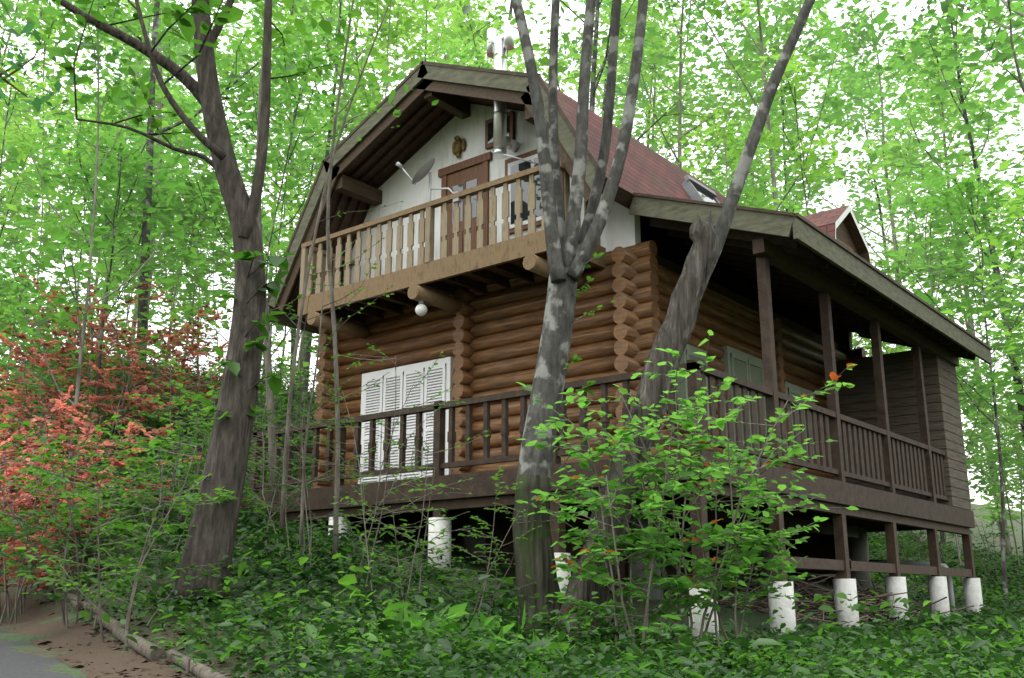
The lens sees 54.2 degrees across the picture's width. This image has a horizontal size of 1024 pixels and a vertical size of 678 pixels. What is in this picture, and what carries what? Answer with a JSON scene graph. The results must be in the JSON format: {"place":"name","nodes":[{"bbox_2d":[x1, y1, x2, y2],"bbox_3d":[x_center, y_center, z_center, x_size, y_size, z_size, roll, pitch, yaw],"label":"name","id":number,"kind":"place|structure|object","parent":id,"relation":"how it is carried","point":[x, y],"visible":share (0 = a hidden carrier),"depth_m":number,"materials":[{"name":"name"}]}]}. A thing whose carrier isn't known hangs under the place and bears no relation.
{"place":"outdoors","nodes":[
{"label":"outdoors","id":0,"kind":"place"},
{"bbox_2d":[0,581,188,677],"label":"dirt ground","id":1,"kind":"structure","parent":0,"point":[17,665],"depth_m":7.53,"materials":[{"name":"soil"}]},
{"bbox_2d":[0,353,1023,677],"bbox_3d":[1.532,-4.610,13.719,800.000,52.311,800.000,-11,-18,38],"label":"terrain","id":2,"kind":"structure","parent":0,"point":[456,553],"depth_m":10.99,"materials":[{"name":"green plant"}]},
{"bbox_2d":[0,273,227,590],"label":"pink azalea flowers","id":3,"kind":"object","parent":2,"relation":"on","point":[28,501],"visible":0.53,"depth_m":16.09,"materials":[{"name":"plant"}]},
{"bbox_2d":[20,571,227,677],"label":"log edging","id":4,"kind":"object","parent":2,"relation":"on","point":[115,627],"visible":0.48,"depth_m":7.26,"materials":[{"name":"brown wood"}]},
{"bbox_2d":[4,524,258,677],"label":"verge leaf litter","id":5,"kind":"object","parent":2,"relation":"on","point":[164,660],"visible":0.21,"depth_m":7.67,"materials":[{"name":"brown plant"}]},
{"bbox_2d":[0,0,515,597],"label":"tree","id":6,"kind":"object","parent":2,"relation":"on","point":[212,532],"depth_m":9.38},
{"bbox_2d":[238,0,402,561],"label":"saplings","id":7,"kind":"object","parent":2,"relation":"on","point":[270,405],"depth_m":10.64,"materials":[{"name":"grey plant"}]},
{"bbox_2d":[371,601,574,663],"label":"ground cover lily leaves","id":8,"kind":"object","parent":2,"relation":"on","point":[462,607],"visible":0.49,"depth_m":7.25,"materials":[{"name":"green plant"}]},
{"bbox_2d":[0,264,1022,659],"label":"shrubs","id":9,"kind":"object","parent":2,"relation":"on","point":[310,517],"visible":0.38,"depth_m":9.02,"materials":[{"name":"green plant"}]},
{"bbox_2d":[516,330,858,640],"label":"understory maple leaves","id":10,"kind":"object","parent":9,"relation":"attached to","point":[683,582],"visible":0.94,"depth_m":7.91,"materials":[{"name":"green plant"}]},
{"bbox_2d":[0,330,1023,677],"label":"ground cover plants","id":11,"kind":"object","parent":2,"relation":"on","point":[714,662],"visible":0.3,"depth_m":7.33,"materials":[{"name":"green plant"}]},
{"bbox_2d":[0,0,1023,599],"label":"trees","id":12,"kind":"object","parent":2,"relation":"on","point":[146,306],"visible":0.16,"depth_m":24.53,"materials":[{"name":"plant"}]},
{"bbox_2d":[0,0,667,159],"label":"larch leaves","id":13,"kind":"object","parent":12,"relation":"attached to","point":[36,102],"visible":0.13,"depth_m":17.39,"materials":[{"name":"green plant"}]},
{"bbox_2d":[362,0,799,639],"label":"tree","id":14,"kind":"object","parent":2,"relation":"on","point":[569,250],"depth_m":9.38,"materials":[{"name":"grey plant"}]},
{"bbox_2d":[241,61,991,641],"bbox_3d":[1.945,0.966,15.898,8.520,9.036,9.685,-11,-18,38],"label":"log cabin","id":15,"kind":"object","parent":2,"relation":"on","point":[889,461],"visible":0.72,"depth_m":13.71,"materials":[{"name":"brown wood"}]},
{"bbox_2d":[415,300,426,315],"bbox_3d":[-1.234,-0.426,13.629,0.170,0.235,0.170,-11,-18,38],"label":"light bulb","id":16,"kind":"object","parent":15,"relation":"attached to","point":[421,309],"visible":1,"depth_m":13.57,"materials":[{"name":"white glass"}]},
{"bbox_2d":[396,158,460,202],"bbox_3d":[-1.105,-2.062,13.753,0.967,0.935,0.390,-6,-16,23],"label":"cabin satellite dish","id":17,"kind":"object","parent":15,"relation":"on","point":[423,171],"visible":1,"depth_m":13.80,"materials":[{"name":"plastic"}]},
{"bbox_2d":[452,135,465,157],"bbox_3d":[-0.821,-2.894,15.068,0.270,0.360,0.123,-11,-18,38],"label":"wall ornament","id":18,"kind":"object","parent":15,"relation":"attached to","point":[458,146],"visible":1,"depth_m":15.04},
{"bbox_2d":[487,20,537,164],"bbox_3d":[0.005,-3.448,14.344,0.922,2.226,0.533,-11,-18,38],"label":"chimney pipe","id":19,"kind":"object","parent":15,"relation":"attached to","point":[503,142],"visible":0.79,"depth_m":14.27,"materials":[{"name":"silver metal"}]},
{"bbox_2d":[358,110,814,483],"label":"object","id":20,"kind":"structure","parent":15,"relation":"on","point":[467,174],"depth_m":14.59,"materials":[{"name":"white wood"}]},
{"bbox_2d":[681,174,719,202],"bbox_3d":[3.049,-1.903,15.010,0.654,1.055,0.860,-11,-18,38],"label":"skylight","id":21,"kind":"object","parent":15,"relation":"on","point":[695,189],"visible":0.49,"depth_m":14.98,"materials":[{"name":"grey metal"}]},
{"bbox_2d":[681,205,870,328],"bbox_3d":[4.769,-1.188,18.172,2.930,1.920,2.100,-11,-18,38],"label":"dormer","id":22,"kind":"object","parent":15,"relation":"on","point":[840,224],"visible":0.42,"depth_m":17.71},
{"bbox_2d":[225,491,1023,677],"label":"broad leaf plants","id":23,"kind":"object","parent":2,"relation":"on","point":[1017,638],"visible":0.79,"depth_m":8.35,"materials":[{"name":"green plant"}]},
{"bbox_2d":[556,0,814,645],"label":"leaning tree","id":24,"kind":"object","parent":2,"relation":"on","point":[707,238],"visible":0.78,"depth_m":8.98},
{"bbox_2d":[717,570,973,627],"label":"plants","id":25,"kind":"object","parent":2,"relation":"on","point":[865,594],"visible":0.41,"depth_m":13.04,"materials":[{"name":"green plant"}]},
{"bbox_2d":[868,560,954,609],"bbox_3d":[6.483,4.033,16.261,1.295,0.911,0.090,-11,-18,38],"label":"drain pipe","id":26,"kind":"object","parent":2,"relation":"on","point":[949,586],"visible":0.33,"depth_m":15.98,"materials":[{"name":"plastic"}]},
{"bbox_2d":[0,0,1023,510],"label":"sky","id":27,"kind":"structure","parent":0,"point":[841,193],"materials":[{"name":"white"}]}
]}

